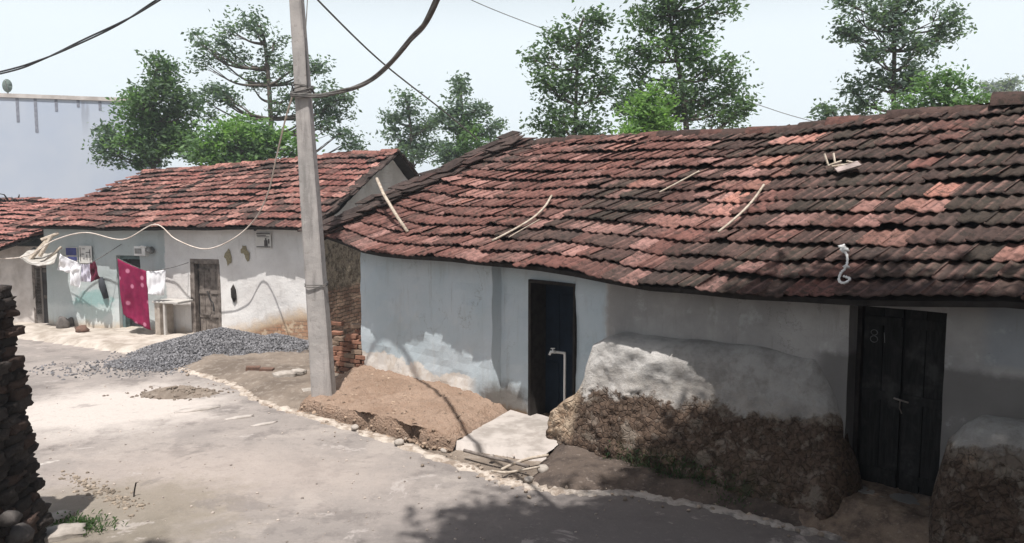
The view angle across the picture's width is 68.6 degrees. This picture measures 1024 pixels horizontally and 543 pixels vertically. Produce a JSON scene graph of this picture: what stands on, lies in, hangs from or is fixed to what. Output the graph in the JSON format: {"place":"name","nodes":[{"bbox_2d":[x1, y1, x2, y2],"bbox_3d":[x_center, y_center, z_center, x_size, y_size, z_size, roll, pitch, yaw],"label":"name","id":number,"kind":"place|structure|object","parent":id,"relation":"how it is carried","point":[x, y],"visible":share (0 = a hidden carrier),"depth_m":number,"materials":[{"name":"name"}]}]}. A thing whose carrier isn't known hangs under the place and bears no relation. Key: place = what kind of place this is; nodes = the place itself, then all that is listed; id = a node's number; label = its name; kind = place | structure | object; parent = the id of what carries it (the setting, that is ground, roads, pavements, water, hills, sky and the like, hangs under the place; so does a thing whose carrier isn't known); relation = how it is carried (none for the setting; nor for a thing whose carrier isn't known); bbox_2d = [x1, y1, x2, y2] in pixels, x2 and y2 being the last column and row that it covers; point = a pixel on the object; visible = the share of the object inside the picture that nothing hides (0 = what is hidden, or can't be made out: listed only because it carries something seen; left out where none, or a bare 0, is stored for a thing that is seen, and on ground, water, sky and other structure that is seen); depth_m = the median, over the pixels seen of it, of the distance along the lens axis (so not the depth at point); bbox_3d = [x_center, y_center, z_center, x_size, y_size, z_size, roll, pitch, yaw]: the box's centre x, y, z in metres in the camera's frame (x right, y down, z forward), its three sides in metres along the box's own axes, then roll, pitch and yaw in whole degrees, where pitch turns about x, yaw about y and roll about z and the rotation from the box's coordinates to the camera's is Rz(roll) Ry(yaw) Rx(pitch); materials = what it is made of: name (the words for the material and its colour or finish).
{"place":"outdoors","nodes":[
{"label":"outdoors","id":0,"kind":"place"},
{"bbox_2d":[0,0,160,74],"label":"black cable","id":1,"kind":"object","parent":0,"point":[105,30],"visible":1,"depth_m":19.70,"materials":[{"name":"black rubber"}]},
{"bbox_2d":[13,322,192,353],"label":"pavement","id":2,"kind":"structure","parent":0,"point":[103,339],"depth_m":16.63,"materials":[{"name":"beige concrete"}]},
{"bbox_2d":[56,316,69,328],"bbox_3d":[-10.700,1.272,17.859,0.304,0.426,0.252,2,6,24],"label":"stone block","id":3,"kind":"object","parent":2,"relation":"on","point":[62,322],"depth_m":17.79,"materials":[{"name":"grey stone"}]},
{"bbox_2d":[68,317,74,326],"bbox_3d":[-10.627,1.253,18.090,0.161,0.308,0.181,0,5,0],"label":"stone block","id":4,"kind":"object","parent":2,"relation":"on","point":[71,319],"depth_m":18.05,"materials":[{"name":"grey stone"}]},
{"bbox_2d":[75,325,89,332],"bbox_3d":[-9.865,1.333,17.204,0.364,0.223,0.295,2,5,19],"label":"stone block","id":5,"kind":"object","parent":2,"relation":"on","point":[81,328],"depth_m":17.11,"materials":[{"name":"stone"}]},
{"bbox_2d":[152,298,192,334],"bbox_3d":[-7.642,1.079,16.945,0.703,0.873,0.500,2,5,17],"label":"wash shelf","id":6,"kind":"object","parent":2,"relation":"on","point":[164,319],"visible":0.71,"depth_m":16.84,"materials":[{"name":"grey concrete"}]},
{"bbox_2d":[181,339,342,414],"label":"dirt verge","id":7,"kind":"structure","parent":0,"point":[283,391],"depth_m":13.11,"materials":[{"name":"brown soil"}]},
{"bbox_2d":[245,366,260,370],"bbox_3d":[-4.557,1.707,13.227,0.247,0.079,0.120,1,8,-10],"label":"loose brick","id":8,"kind":"object","parent":7,"relation":"on","point":[255,368],"visible":0.82,"depth_m":13.18,"materials":[{"name":"ceramic"}]},
{"bbox_2d":[259,367,274,370],"bbox_3d":[-4.285,1.719,13.120,0.245,0.078,0.116,2,8,4],"label":"loose brick","id":9,"kind":"object","parent":7,"relation":"on","point":[266,368],"visible":0.85,"depth_m":13.07,"materials":[{"name":"brick"}]},
{"bbox_2d":[272,370,296,377],"bbox_3d":[-3.874,1.745,12.793,0.390,0.104,0.313,-2,6,-25],"label":"stone slab","id":10,"kind":"object","parent":7,"relation":"on","point":[285,373],"depth_m":12.70,"materials":[{"name":"grey stone"}]},
{"bbox_2d":[292,368,306,374],"bbox_3d":[-3.679,1.719,12.921,0.277,0.095,0.210,2,5,20],"label":"stone slab","id":11,"kind":"object","parent":7,"relation":"on","point":[299,371],"depth_m":12.85,"materials":[{"name":"grey stone"}]},
{"bbox_2d":[302,387,310,391],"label":"stone slab","id":12,"kind":"structure","parent":7,"relation":"on","point":[306,389],"depth_m":11.84,"materials":[{"name":"grey stone"}]},
{"bbox_2d":[289,0,335,396],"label":"concrete pole","id":13,"kind":"object","parent":7,"relation":"on","point":[322,370],"visible":0.88,"depth_m":10.91,"materials":[{"name":"grey concrete"}]},
{"bbox_2d":[0,97,292,258],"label":"pale cable","id":14,"kind":"object","parent":13,"relation":"attached to","point":[165,229],"visible":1,"depth_m":16.07,"materials":[{"name":"beige plastic"}]},
{"bbox_2d":[305,0,307,87],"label":"thin wire","id":15,"kind":"object","parent":13,"relation":"on","point":[305,43],"visible":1,"depth_m":10.72,"materials":[{"name":"grey metal"}]},
{"bbox_2d":[290,0,439,97],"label":"bundled cable","id":16,"kind":"object","parent":13,"relation":"attached to","point":[416,32],"visible":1,"depth_m":9.42,"materials":[{"name":"black rubber"}]},
{"bbox_2d":[331,321,364,373],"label":"brick pier","id":17,"kind":"structure","parent":7,"relation":"on","point":[347,353],"depth_m":13.18,"materials":[{"name":"brick"}]},
{"bbox_2d":[317,0,477,139],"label":"thin wire","id":18,"kind":"object","parent":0,"point":[361,43],"visible":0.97,"depth_m":15.06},
{"bbox_2d":[15,339,847,542],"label":"road","id":19,"kind":"structure","parent":0,"point":[282,467],"depth_m":8.07,"materials":[{"name":"grey concrete"}]},
{"bbox_2d":[5,522,34,542],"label":"stone","id":20,"kind":"object","parent":19,"relation":"on","point":[22,532],"visible":0.9,"depth_m":6.21,"materials":[{"name":"grey stone"}]},
{"bbox_2d":[0,285,53,542],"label":"brick wall","id":21,"kind":"structure","parent":19,"relation":"on","point":[21,483],"depth_m":6.46,"materials":[{"name":"brown brick"}]},
{"bbox_2d":[0,510,22,526],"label":"stone","id":22,"kind":"object","parent":21,"relation":"on","point":[10,517],"visible":1,"depth_m":6.07,"materials":[{"name":"grey stone"}]},
{"bbox_2d":[50,510,74,524],"bbox_3d":[-4.412,2.360,7.229,0.281,0.057,0.332,3,6,30],"label":"stone slab","id":23,"kind":"object","parent":19,"relation":"on","point":[55,515],"depth_m":7.23,"materials":[{"name":"grey stone"}]},
{"bbox_2d":[44,522,85,542],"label":"stone slab","id":24,"kind":"object","parent":19,"relation":"on","point":[60,532],"depth_m":6.81,"materials":[{"name":"beige stone"}]},
{"bbox_2d":[50,509,127,536],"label":"grass","id":25,"kind":"structure","parent":19,"relation":"on","point":[89,526],"depth_m":7.08,"materials":[{"name":"green plant"}]},
{"bbox_2d":[102,385,227,400],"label":"dirt","id":26,"kind":"structure","parent":19,"relation":"on","point":[175,392],"depth_m":11.85,"materials":[{"name":"brown soil"}]},
{"bbox_2d":[29,327,308,379],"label":"gravel","id":27,"kind":"structure","parent":19,"relation":"on","point":[176,352],"depth_m":14.80,"materials":[{"name":"grey gravel"}]},
{"bbox_2d":[174,405,219,412],"bbox_3d":[-4.633,2.029,11.070,0.651,0.042,0.211,-3,6,-28],"label":"stone slab","id":28,"kind":"object","parent":19,"relation":"on","point":[195,409],"depth_m":11.03,"materials":[{"name":"grey stone"}]},
{"bbox_2d":[224,414,253,419],"bbox_3d":[-3.863,2.070,10.647,0.419,0.036,0.133,-3,6,-30],"label":"stone slab","id":29,"kind":"object","parent":19,"relation":"on","point":[241,417],"depth_m":10.63,"materials":[{"name":"grey stone"}]},
{"bbox_2d":[251,421,277,426],"bbox_3d":[-3.405,2.096,10.325,0.381,0.038,0.116,-3,6,-34],"label":"stone slab","id":30,"kind":"object","parent":19,"relation":"on","point":[263,424],"depth_m":10.29,"materials":[{"name":"grey stone"}]},
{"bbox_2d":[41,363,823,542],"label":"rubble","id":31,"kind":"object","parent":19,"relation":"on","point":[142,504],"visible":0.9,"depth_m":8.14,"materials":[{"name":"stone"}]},
{"bbox_2d":[176,368,842,540],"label":"kerb","id":32,"kind":"structure","parent":19,"relation":"on","point":[556,491],"depth_m":8.08,"materials":[{"name":"beige concrete"}]},
{"bbox_2d":[351,424,358,429],"bbox_3d":[-2.099,2.078,10.028,0.106,0.081,0.112,3,6,34],"label":"stone","id":33,"kind":"object","parent":32,"relation":"on","point":[355,427],"visible":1,"depth_m":9.99,"materials":[{"name":"grey stone"}]},
{"bbox_2d":[394,439,403,444],"bbox_3d":[-1.414,2.133,9.395,0.129,0.088,0.110,0,5,0],"label":"stone","id":34,"kind":"object","parent":32,"relation":"on","point":[398,441],"visible":1,"depth_m":9.36,"materials":[{"name":"grey stone"}]},
{"bbox_2d":[524,476,533,482],"bbox_3d":[0.186,2.246,8.113,0.122,0.072,0.105,-4,7,-40],"label":"stone","id":35,"kind":"object","parent":32,"relation":"on","point":[528,479],"visible":1,"depth_m":8.08,"materials":[{"name":"grey stone"}]},
{"bbox_2d":[404,437,540,482],"bbox_3d":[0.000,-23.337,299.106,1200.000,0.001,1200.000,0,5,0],"label":"sticks","id":36,"kind":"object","parent":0,"point":[487,464],"depth_m":8.88,"materials":[{"name":"brown wood"}]},
{"bbox_2d":[0,197,75,326],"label":"tiled house","id":37,"kind":"structure","parent":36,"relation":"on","point":[27,282],"depth_m":18.64,"materials":[{"name":"tile"}]},
{"bbox_2d":[0,193,40,204],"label":"thatch bundle","id":38,"kind":"object","parent":37,"relation":"on","point":[8,200],"visible":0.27,"depth_m":22.67,"materials":[{"name":"brown plant"}]},
{"bbox_2d":[41,268,48,322],"bbox_3d":[-11.427,0.589,18.592,0.465,1.400,0.060,2,5,17],"label":"dark door","id":39,"kind":"structure","parent":37,"relation":"in","point":[44,275],"depth_m":18.63,"materials":[{"name":"grey wood"}]},
{"bbox_2d":[0,93,161,198],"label":"blue building","id":40,"kind":"structure","parent":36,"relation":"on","point":[42,153],"depth_m":31.68,"materials":[{"name":"paint"}]},
{"bbox_2d":[2,79,11,92],"bbox_3d":[-20.937,-7.651,31.008,0.339,0.634,0.474,0,5,-3],"label":"satellite dish","id":41,"kind":"object","parent":40,"relation":"on","point":[7,85],"visible":1,"depth_m":31.11,"materials":[{"name":"metal"}]},
{"bbox_2d":[81,49,211,172],"bbox_3d":[-12.826,-3.640,26.796,4.511,8.621,3.372,-2,5,-23],"label":"bushy tree","id":42,"kind":"object","parent":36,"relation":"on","point":[142,109],"visible":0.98,"depth_m":26.30,"materials":[{"name":"green plant"}]},
{"bbox_2d":[13,149,418,339],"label":"whitewashed house","id":43,"kind":"structure","parent":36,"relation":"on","point":[241,282],"depth_m":17.33,"materials":[{"name":"paint"}]},
{"bbox_2d":[19,247,57,265],"bbox_3d":[-10.978,-0.350,17.615,1.410,0.393,0.714,2,5,17],"label":"awning sheet","id":44,"kind":"object","parent":43,"relation":"on","point":[37,260],"visible":0.81,"depth_m":17.48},
{"bbox_2d":[29,240,45,258],"bbox_3d":[-11.097,-0.513,17.615,0.448,0.502,0.095,-3,6,-29],"label":"timber","id":45,"kind":"object","parent":44,"relation":"on","point":[33,256],"visible":0.61,"depth_m":17.57,"materials":[{"name":"beige wood"}]},
{"bbox_2d":[45,246,61,259],"bbox_3d":[-10.783,-0.409,17.654,0.398,0.371,0.068,-5,7,-44],"label":"timber","id":46,"kind":"object","parent":44,"relation":"on","point":[58,249],"visible":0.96,"depth_m":17.65,"materials":[{"name":"beige wood"}]},
{"bbox_2d":[38,235,53,256],"bbox_3d":[-10.844,-0.596,17.468,0.088,0.524,0.351,5,7,42],"label":"timber","id":47,"kind":"object","parent":43,"relation":"attached to","point":[43,249],"visible":0.87,"depth_m":17.44,"materials":[{"name":"beige wood"}]},
{"bbox_2d":[40,232,58,240],"bbox_3d":[-10.808,-0.816,17.561,0.392,0.222,0.078,-4,6,-36],"label":"timber","id":48,"kind":"object","parent":43,"relation":"attached to","point":[46,237],"visible":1,"depth_m":17.51,"materials":[{"name":"beige wood"}]},
{"bbox_2d":[66,247,77,261],"bbox_3d":[-10.486,-0.406,17.880,0.353,0.352,0.023,2,5,17],"label":"poster","id":49,"kind":"object","parent":43,"relation":"attached to","point":[71,253],"visible":0.88,"depth_m":17.86,"materials":[{"name":"paper"}]},
{"bbox_2d":[79,246,91,262],"bbox_3d":[-10.089,-0.403,17.758,0.386,0.413,0.018,2,5,17],"label":"poster","id":50,"kind":"object","parent":43,"relation":"attached to","point":[85,254],"visible":0.96,"depth_m":17.76,"materials":[{"name":"paper"}]},
{"bbox_2d":[56,244,121,263],"bbox_3d":[-9.876,-0.403,17.336,1.593,0.457,0.376,0,5,3],"label":"washing line","id":51,"kind":"object","parent":43,"relation":"attached to","point":[96,259],"visible":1,"depth_m":17.28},
{"bbox_2d":[57,254,79,273],"bbox_3d":[-10.285,-0.167,17.424,0.731,0.485,0.124,1,5,12],"label":"white shirt","id":52,"kind":"object","parent":51,"relation":"hanging from","point":[64,264],"visible":1,"depth_m":17.42,"materials":[{"name":"fabric"}]},
{"bbox_2d":[70,263,80,287],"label":"white trousers","id":53,"kind":"object","parent":51,"relation":"hanging from","point":[75,279],"visible":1,"depth_m":17.42,"materials":[{"name":"fabric"}]},
{"bbox_2d":[80,262,90,281],"bbox_3d":[-9.812,0.010,17.301,0.376,0.474,0.115,3,6,27],"label":"grey white blouse","id":54,"kind":"object","parent":51,"relation":"hanging from","point":[85,274],"visible":1,"depth_m":17.29,"materials":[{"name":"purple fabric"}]},
{"bbox_2d":[90,262,99,281],"bbox_3d":[-9.606,0.008,17.230,0.257,0.496,0.161,2,5,18],"label":"maroon cloth","id":55,"kind":"object","parent":51,"relation":"hanging from","point":[94,271],"visible":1,"depth_m":17.20,"materials":[{"name":"fabric"}]},
{"bbox_2d":[98,277,108,298],"bbox_3d":[-9.622,0.387,17.692,0.202,0.524,0.153,-2,5,-23],"label":"hanging pouch","id":56,"kind":"object","parent":43,"relation":"hanging from","point":[102,287],"visible":0.91,"depth_m":17.64,"materials":[{"name":"fabric"}]},
{"bbox_2d":[129,259,142,326],"bbox_3d":[-8.815,0.486,17.805,0.564,1.664,0.030,2,5,17],"label":"dark door","id":57,"kind":"structure","parent":43,"relation":"in","point":[136,262],"depth_m":17.78,"materials":[{"name":"black wood"}]},
{"bbox_2d":[134,245,154,255],"bbox_3d":[-8.432,-0.486,17.221,0.519,0.250,0.205,3,6,26],"label":"meter box","id":58,"kind":"object","parent":43,"relation":"attached to","point":[141,250],"visible":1,"depth_m":17.17,"materials":[{"name":"white plastic"}]},
{"bbox_2d":[134,248,141,253],"bbox_3d":[-8.569,-0.469,17.203,0.190,0.120,0.008,2,5,17],"label":"electric meter","id":59,"kind":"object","parent":58,"relation":"in","point":[137,250],"depth_m":17.20,"materials":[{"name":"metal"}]},
{"bbox_2d":[117,258,188,270],"bbox_3d":[-8.118,-0.159,16.744,1.603,0.280,0.516,0,5,0],"label":"washing line","id":60,"kind":"object","parent":43,"relation":"attached to","point":[154,270],"visible":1,"depth_m":16.69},
{"bbox_2d":[117,259,150,329],"bbox_3d":[-8.483,0.514,16.860,0.784,1.603,0.114,1,5,16],"label":"magenta cloth","id":61,"kind":"object","parent":60,"relation":"hanging from","point":[133,291],"visible":1,"depth_m":16.84,"materials":[{"name":"pink fabric"}]},
{"bbox_2d":[146,270,165,294],"bbox_3d":[-7.878,0.237,16.624,0.547,0.579,0.082,2,5,18],"label":"white towel","id":62,"kind":"object","parent":60,"relation":"hanging from","point":[155,282],"visible":1,"depth_m":16.61,"materials":[{"name":"fabric"}]},
{"bbox_2d":[198,264,218,330],"bbox_3d":[-6.859,0.613,17.080,0.614,1.582,0.110,2,5,17],"label":"plank door","id":63,"kind":"structure","parent":43,"relation":"in","point":[208,281],"depth_m":17.11,"materials":[{"name":"brown wood"}]},
{"bbox_2d":[256,233,270,247],"bbox_3d":[-5.419,-0.677,16.366,0.389,0.337,0.018,2,5,17],"label":"poster","id":64,"kind":"object","parent":43,"relation":"attached to","point":[263,240],"visible":1,"depth_m":16.36,"materials":[{"name":"paper"}]},
{"bbox_2d":[171,110,324,165],"bbox_3d":[-8.985,-2.386,25.889,4.904,6.270,2.638,-2,5,-22],"label":"tree","id":65,"kind":"object","parent":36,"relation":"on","point":[231,141],"visible":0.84,"depth_m":25.25,"materials":[{"name":"green plant"}]},
{"bbox_2d":[180,4,370,152],"bbox_3d":[-8.928,-4.780,28.723,7.085,10.577,2.739,0,5,0],"label":"spreading tree","id":66,"kind":"object","parent":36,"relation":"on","point":[326,110],"visible":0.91,"depth_m":28.27,"materials":[{"name":"green plant"}]},
{"bbox_2d":[369,84,455,167],"bbox_3d":[-4.675,-4.441,35.767,4.153,8.630,2.593,-1,5,-13],"label":"wispy tree","id":67,"kind":"object","parent":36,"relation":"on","point":[412,145],"visible":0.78,"depth_m":35.29,"materials":[{"name":"green plant"}]},
{"bbox_2d":[427,70,509,167],"bbox_3d":[-1.904,-4.415,33.408,3.692,9.006,2.453,0,5,0],"label":"wispy tree","id":68,"kind":"object","parent":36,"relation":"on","point":[450,151],"visible":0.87,"depth_m":33.09,"materials":[{"name":"green plant"}]},
{"bbox_2d":[454,410,557,461],"bbox_3d":[0.183,2.134,9.727,1.230,0.215,1.602,3,6,29],"label":"door slab","id":69,"kind":"structure","parent":36,"relation":"on","point":[521,435],"depth_m":9.42,"materials":[{"name":"grey concrete"}]},
{"bbox_2d":[515,0,625,137],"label":"slender tree","id":70,"kind":"object","parent":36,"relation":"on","point":[562,87],"visible":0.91,"depth_m":23.26,"materials":[{"name":"green plant"}]},
{"bbox_2d":[611,76,686,134],"bbox_3d":[3.928,-2.189,21.718,2.242,6.629,1.867,0,5,0],"label":"light tree","id":71,"kind":"object","parent":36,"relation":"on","point":[650,113],"visible":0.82,"depth_m":21.31,"materials":[{"name":"green plant"}]},
{"bbox_2d":[299,91,1023,542],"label":"tiled house","id":72,"kind":"structure","parent":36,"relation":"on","point":[769,357],"depth_m":8.26,"materials":[{"name":"ceramic"}]},
{"bbox_2d":[375,177,408,232],"bbox_3d":[-1.998,-1.110,12.368,0.083,0.919,1.364,-3,6,-30],"label":"roof stick","id":73,"kind":"object","parent":72,"relation":"on","point":[398,218],"visible":1,"depth_m":12.30,"materials":[{"name":"beige wood"}]},
{"bbox_2d":[492,195,552,241],"bbox_3d":[0.212,-0.747,10.421,1.081,0.647,0.227,-4,6,-38],"label":"roof stick","id":74,"kind":"object","parent":72,"relation":"on","point":[527,221],"visible":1,"depth_m":10.29,"materials":[{"name":"beige wood"}]},
{"bbox_2d":[508,219,538,237],"bbox_3d":[0.162,-0.583,10.162,0.451,0.249,0.019,-2,5,-20],"label":"roof stick","id":75,"kind":"object","parent":72,"relation":"on","point":[523,228],"visible":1,"depth_m":10.16,"materials":[{"name":"beige wood"}]},
{"bbox_2d":[548,348,565,400],"bbox_3d":[0.595,1.520,9.922,0.235,1.029,0.044,0,5,0],"label":"water tap","id":76,"kind":"object","parent":72,"relation":"on","point":[564,379],"visible":0.87,"depth_m":9.89,"materials":[{"name":"white plastic"}]},
{"bbox_2d":[545,284,572,412],"bbox_3d":[0.679,1.064,10.242,0.055,1.860,0.580,-5,7,-45],"label":"blue door","id":77,"kind":"structure","parent":72,"relation":"in","point":[559,299],"depth_m":10.25,"materials":[{"name":"paint"}]},
{"bbox_2d":[659,171,699,192],"bbox_3d":[2.176,-1.167,9.760,0.564,0.298,0.026,-1,5,-14],"label":"roof stick","id":78,"kind":"object","parent":72,"relation":"on","point":[678,181],"visible":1,"depth_m":9.75,"materials":[{"name":"beige wood"}]},
{"bbox_2d":[717,184,764,232],"bbox_3d":[2.635,-0.726,8.527,0.925,0.558,0.084,-4,7,-41],"label":"roof stick","id":79,"kind":"object","parent":72,"relation":"on","point":[743,210],"visible":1,"depth_m":8.46,"materials":[{"name":"beige wood"}]},
{"bbox_2d":[824,153,852,166],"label":"dry twigs","id":80,"kind":"object","parent":72,"relation":"on","point":[832,164],"visible":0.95,"depth_m":8.57,"materials":[{"name":"beige wood"}]},
{"bbox_2d":[837,244,850,283],"bbox_3d":[3.055,-0.074,6.917,0.113,0.337,0.602,2,5,22],"label":"plastic scrap","id":81,"kind":"object","parent":72,"relation":"on","point":[843,248],"visible":1,"depth_m":6.83,"materials":[{"name":"white plastic"}]},
{"bbox_2d":[834,161,861,172],"bbox_3d":[3.752,-1.169,8.400,0.267,0.141,0.155,1,5,13],"label":"tile shard","id":82,"kind":"object","parent":72,"relation":"on","point":[848,166],"visible":1,"depth_m":8.37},
{"bbox_2d":[859,306,904,487],"bbox_3d":[3.557,1.199,7.240,0.061,1.743,0.350,-5,7,-45],"label":"door leaf","id":83,"kind":"structure","parent":72,"relation":"in","point":[884,327],"depth_m":7.23,"materials":[{"name":"brown wood"}]},
{"bbox_2d":[893,310,946,495],"bbox_3d":[3.781,1.221,6.987,0.102,1.744,0.419,-5,7,-45],"label":"door leaf","id":84,"kind":"structure","parent":72,"relation":"in","point":[925,330],"depth_m":6.97,"materials":[{"name":"brown wood"}]},
{"bbox_2d":[603,0,764,130],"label":"slender tree","id":85,"kind":"object","parent":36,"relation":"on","point":[692,90],"visible":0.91,"depth_m":23.34,"materials":[{"name":"green plant"}]},
{"bbox_2d":[804,0,977,119],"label":"lone tree","id":86,"kind":"object","parent":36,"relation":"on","point":[918,46],"visible":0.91,"depth_m":22.37,"materials":[{"name":"green plant"}]},
{"bbox_2d":[866,59,1003,113],"bbox_3d":[11.640,-2.238,20.783,3.375,6.889,2.043,0,5,0],"label":"tree","id":87,"kind":"object","parent":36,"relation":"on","point":[933,88],"visible":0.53,"depth_m":20.36,"materials":[{"name":"green plant"}]},
{"bbox_2d":[973,73,1023,99],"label":"tree","id":88,"kind":"object","parent":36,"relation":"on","point":[1009,84],"visible":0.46,"depth_m":47.08,"materials":[{"name":"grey plant"}]},
{"bbox_2d":[0,0,1023,175],"label":"sky","id":89,"kind":"structure","parent":0,"point":[783,38],"materials":[{"name":"white"}]},
{"bbox_2d":[472,0,810,120],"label":"thin wire","id":90,"kind":"object","parent":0,"point":[623,58],"visible":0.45,"depth_m":29.21,"materials":[{"name":"grey metal"}]},
{"bbox_2d":[534,444,801,525],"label":"earth verge","id":91,"kind":"structure","parent":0,"point":[574,467],"depth_m":7.99,"materials":[{"name":"brown soil"}]},
{"bbox_2d":[501,454,548,470],"bbox_3d":[0.134,2.166,8.566,0.727,0.036,0.097,-4,7,-42],"label":"branch","id":92,"kind":"object","parent":91,"relation":"on","point":[524,460],"visible":0.98,"depth_m":8.61,"materials":[{"name":"brown wood"}]},
{"bbox_2d":[463,449,529,467],"bbox_3d":[-0.190,2.157,8.670,0.948,0.044,0.052,4,6,36],"label":"branch","id":93,"kind":"object","parent":92,"relation":"on","point":[496,458],"visible":1,"depth_m":8.65,"materials":[{"name":"brown wood"}]},
{"bbox_2d":[537,464,548,472],"bbox_3d":[0.351,2.218,8.428,0.130,0.114,0.141,2,5,20],"label":"stone","id":94,"kind":"object","parent":91,"relation":"on","point":[543,468],"visible":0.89,"depth_m":8.38,"materials":[{"name":"white stone"}]},
{"bbox_2d":[491,466,539,473],"bbox_3d":[0.049,2.191,8.283,0.557,0.027,0.111,-1,5,-14],"label":"branch","id":95,"kind":"object","parent":94,"relation":"on","point":[515,471],"visible":1,"depth_m":8.24,"materials":[{"name":"beige wood"}]},
{"bbox_2d":[603,438,755,511],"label":"weeds","id":96,"kind":"object","parent":91,"relation":"on","point":[692,476],"visible":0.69,"depth_m":7.95,"materials":[{"name":"green plant"}]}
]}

